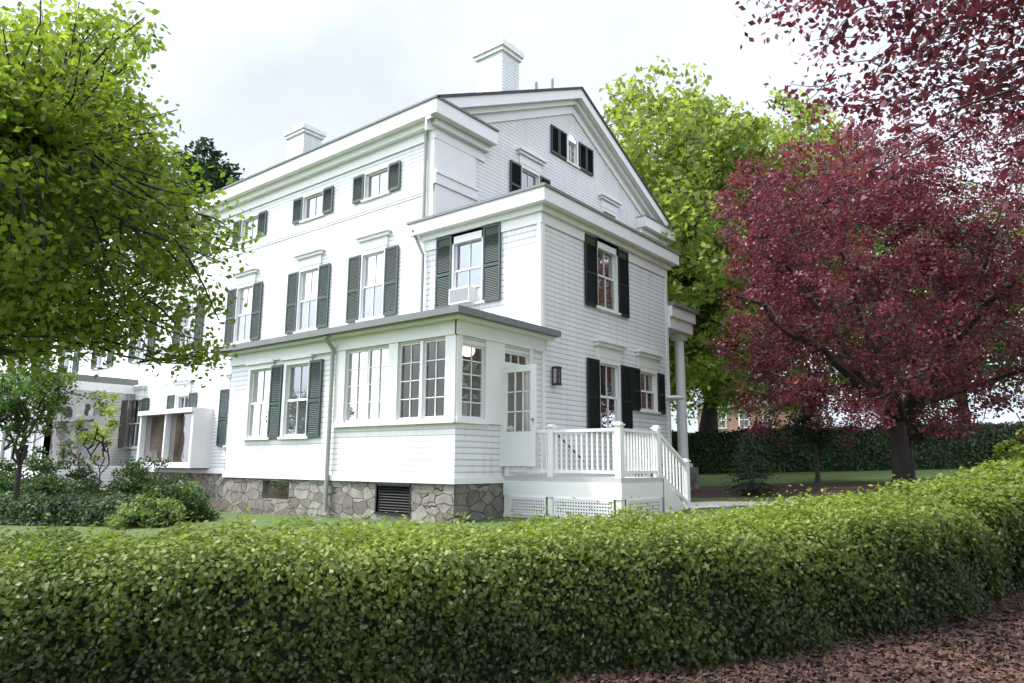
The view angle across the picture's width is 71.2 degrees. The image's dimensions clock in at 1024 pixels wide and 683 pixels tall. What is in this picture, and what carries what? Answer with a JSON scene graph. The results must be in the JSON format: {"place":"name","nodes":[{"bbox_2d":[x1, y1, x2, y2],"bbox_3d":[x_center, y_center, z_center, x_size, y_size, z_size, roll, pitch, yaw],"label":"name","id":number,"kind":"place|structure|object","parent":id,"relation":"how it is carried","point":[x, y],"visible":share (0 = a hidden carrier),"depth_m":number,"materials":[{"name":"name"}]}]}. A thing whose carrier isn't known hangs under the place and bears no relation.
{"place":"outdoors","nodes":[
{"label":"outdoors","id":0,"kind":"place"},
{"bbox_2d":[0,469,965,556],"bbox_3d":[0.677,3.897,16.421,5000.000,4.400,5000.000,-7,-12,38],"label":"lawn","id":1,"kind":"structure","parent":0,"point":[789,477],"depth_m":17.08,"materials":[{"name":"green plant"}]},
{"bbox_2d":[0,439,106,496],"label":"shrub","id":2,"kind":"object","parent":1,"relation":"on","point":[46,483],"visible":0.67,"depth_m":20.59,"materials":[{"name":"green plant"}]},
{"bbox_2d":[0,355,114,500],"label":"tree","id":3,"kind":"object","parent":1,"relation":"on","point":[13,402],"visible":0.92,"depth_m":17.75,"materials":[{"name":"green plant"}]},
{"bbox_2d":[0,487,170,526],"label":"shrub","id":4,"kind":"object","parent":1,"relation":"on","point":[85,509],"visible":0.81,"depth_m":16.70,"materials":[{"name":"green plant"}]},
{"bbox_2d":[69,390,121,492],"bbox_3d":[-11.963,3.194,20.545,1.387,3.616,1.262,-7,-12,38],"label":"sapling","id":5,"kind":"object","parent":1,"relation":"on","point":[90,434],"visible":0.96,"depth_m":20.60,"materials":[{"name":"green plant"}]},
{"bbox_2d":[0,0,264,387],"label":"maple tree","id":6,"kind":"object","parent":1,"relation":"on","point":[68,140],"visible":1,"depth_m":6.75,"materials":[{"name":"green plant"}]},
{"bbox_2d":[128,483,139,495],"bbox_3d":[-10.247,4.258,19.216,1.323,0.977,0.954,-1,-10,11],"label":"shrub","id":7,"kind":"object","parent":1,"relation":"on","point":[131,492],"visible":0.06,"depth_m":19.02,"materials":[{"name":"green plant"}]},
{"bbox_2d":[82,139,193,246],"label":"tree","id":8,"kind":"object","parent":1,"relation":"on","point":[152,173],"visible":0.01,"depth_m":65.52,"materials":[{"name":"green plant"}]},
{"bbox_2d":[134,484,142,493],"bbox_3d":[-9.573,4.250,19.052,1.061,0.878,1.151,-7,-12,38],"label":"shrub","id":9,"kind":"object","parent":1,"relation":"on","point":[137,488],"visible":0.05,"depth_m":19.03,"materials":[{"name":"green plant"}]},
{"bbox_2d":[101,455,187,496],"bbox_3d":[-10.323,3.934,19.405,3.195,1.675,2.299,-3,-10,17],"label":"shrub","id":10,"kind":"object","parent":1,"relation":"on","point":[134,477],"visible":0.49,"depth_m":19.13,"materials":[{"name":"green plant"}]},
{"bbox_2d":[103,495,187,529],"bbox_3d":[-7.830,3.763,15.659,1.741,0.828,1.665,-3,-10,18],"label":"shrub","id":11,"kind":"object","parent":1,"relation":"on","point":[149,518],"visible":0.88,"depth_m":15.35,"materials":[{"name":"green plant"}]},
{"bbox_2d":[114,480,222,526],"bbox_3d":[-8.015,3.716,16.330,2.391,1.080,2.076,2,-10,-8],"label":"shrub","id":12,"kind":"object","parent":1,"relation":"on","point":[200,510],"visible":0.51,"depth_m":16.43,"materials":[{"name":"green plant"}]},
{"bbox_2d":[173,481,204,506],"bbox_3d":[-8.357,4.028,18.103,1.350,0.989,1.219,-7,-12,38],"label":"shrub","id":13,"kind":"object","parent":1,"relation":"on","point":[194,487],"visible":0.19,"depth_m":18.06,"materials":[{"name":"green plant"}]},
{"bbox_2d":[141,136,244,214],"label":"pine","id":14,"kind":"object","parent":1,"relation":"on","point":[211,175],"visible":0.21,"depth_m":63.09,"materials":[{"name":"green plant"}]},
{"bbox_2d":[189,500,221,511],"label":"stone block","id":15,"kind":"structure","parent":1,"relation":"on","point":[215,503],"depth_m":22.81,"materials":[{"name":"stone"}]},
{"bbox_2d":[0,38,698,522],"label":"house","id":16,"kind":"structure","parent":1,"relation":"on","point":[458,302],"depth_m":19.67,"materials":[{"name":"white wood"}]},
{"bbox_2d":[671,357,796,429],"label":"brick building","id":17,"kind":"structure","parent":1,"relation":"on","point":[721,410],"depth_m":63.66,"materials":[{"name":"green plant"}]},
{"bbox_2d":[691,501,797,508],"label":"concrete path","id":18,"kind":"structure","parent":1,"relation":"on","point":[713,503],"depth_m":16.61,"materials":[{"name":"grey concrete"}]},
{"bbox_2d":[599,56,897,433],"bbox_3d":[10.102,-3.634,41.191,20.924,22.514,21.633,-7,-12,38],"label":"tree","id":19,"kind":"object","parent":1,"relation":"on","point":[682,183],"visible":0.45,"depth_m":35.41,"materials":[{"name":"green plant"}]},
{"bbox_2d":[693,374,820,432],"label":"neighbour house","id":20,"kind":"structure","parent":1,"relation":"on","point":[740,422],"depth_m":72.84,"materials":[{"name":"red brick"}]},
{"bbox_2d":[690,481,929,497],"bbox_3d":[9.352,4.522,22.105,12.870,0.479,6.512,2,-10,-10],"label":"mulch bed","id":21,"kind":"object","parent":1,"relation":"on","point":[713,491],"visible":0.48,"depth_m":21.44,"materials":[{"name":"brown wood"}]},
{"bbox_2d":[716,430,792,496],"bbox_3d":[6.576,3.481,19.506,1.867,2.131,1.957,1,-10,-3],"label":"spruce","id":22,"kind":"object","parent":21,"relation":"on","point":[751,470],"visible":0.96,"depth_m":19.44,"materials":[{"name":"green plant"}]},
{"bbox_2d":[775,400,841,482],"bbox_3d":[10.737,3.610,25.477,1.989,2.974,2.396,1,-10,-2],"label":"tree","id":23,"kind":"object","parent":21,"relation":"on","point":[819,434],"visible":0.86,"depth_m":25.35,"materials":[{"name":"green plant"}]},
{"bbox_2d":[702,109,1023,487],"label":"red maple tree","id":24,"kind":"object","parent":21,"relation":"on","point":[884,391],"visible":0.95,"depth_m":19.81,"materials":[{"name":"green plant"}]},
{"bbox_2d":[671,421,1023,473],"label":"hedge","id":25,"kind":"object","parent":1,"relation":"on","point":[708,450],"visible":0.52,"depth_m":37.14,"materials":[{"name":"green plant"}]},
{"bbox_2d":[735,0,1023,226],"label":"copper beech tree","id":26,"kind":"object","parent":1,"relation":"on","point":[1007,72],"visible":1,"depth_m":10.59,"materials":[{"name":"red plant"}]},
{"bbox_2d":[793,166,1023,416],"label":"tree","id":27,"kind":"object","parent":1,"relation":"on","point":[960,181],"visible":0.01,"depth_m":60.71,"materials":[{"name":"green plant"}]},
{"bbox_2d":[879,397,941,479],"bbox_3d":[14.399,3.499,25.630,2.402,3.048,2.304,-7,-12,38],"label":"tree","id":28,"kind":"object","parent":1,"relation":"on","point":[919,437],"visible":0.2,"depth_m":25.37,"materials":[{"name":"green plant"}]},
{"bbox_2d":[860,170,1023,424],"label":"tree","id":29,"kind":"object","parent":1,"relation":"on","point":[998,349],"visible":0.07,"depth_m":44.73,"materials":[{"name":"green plant"}]},
{"bbox_2d":[955,175,1023,331],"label":"tree","id":30,"kind":"object","parent":1,"relation":"on","point":[1010,246],"visible":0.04,"depth_m":47.07,"materials":[{"name":"green plant"}]},
{"bbox_2d":[992,422,1023,461],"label":"hedge shrub","id":31,"kind":"object","parent":1,"relation":"on","point":[1004,448],"visible":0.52,"depth_m":27.91,"materials":[{"name":"green plant"}]},
{"bbox_2d":[0,0,1023,434],"label":"sky","id":32,"kind":"structure","parent":0,"point":[241,74],"materials":[{"name":"white"}]},
{"bbox_2d":[507,588,1023,682],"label":"fallen leaves","id":33,"kind":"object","parent":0,"point":[950,625],"depth_m":4.49,"materials":[{"name":"brown plant"}]},
{"bbox_2d":[0,453,1023,682],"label":"hedge","id":34,"kind":"object","parent":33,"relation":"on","point":[526,601],"visible":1,"depth_m":4.28,"materials":[{"name":"green plant"}]},
{"bbox_2d":[559,583,1023,682],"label":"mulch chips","id":35,"kind":"object","parent":33,"relation":"on","point":[916,668],"visible":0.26,"depth_m":4.29,"materials":[{"name":"brown wood"}]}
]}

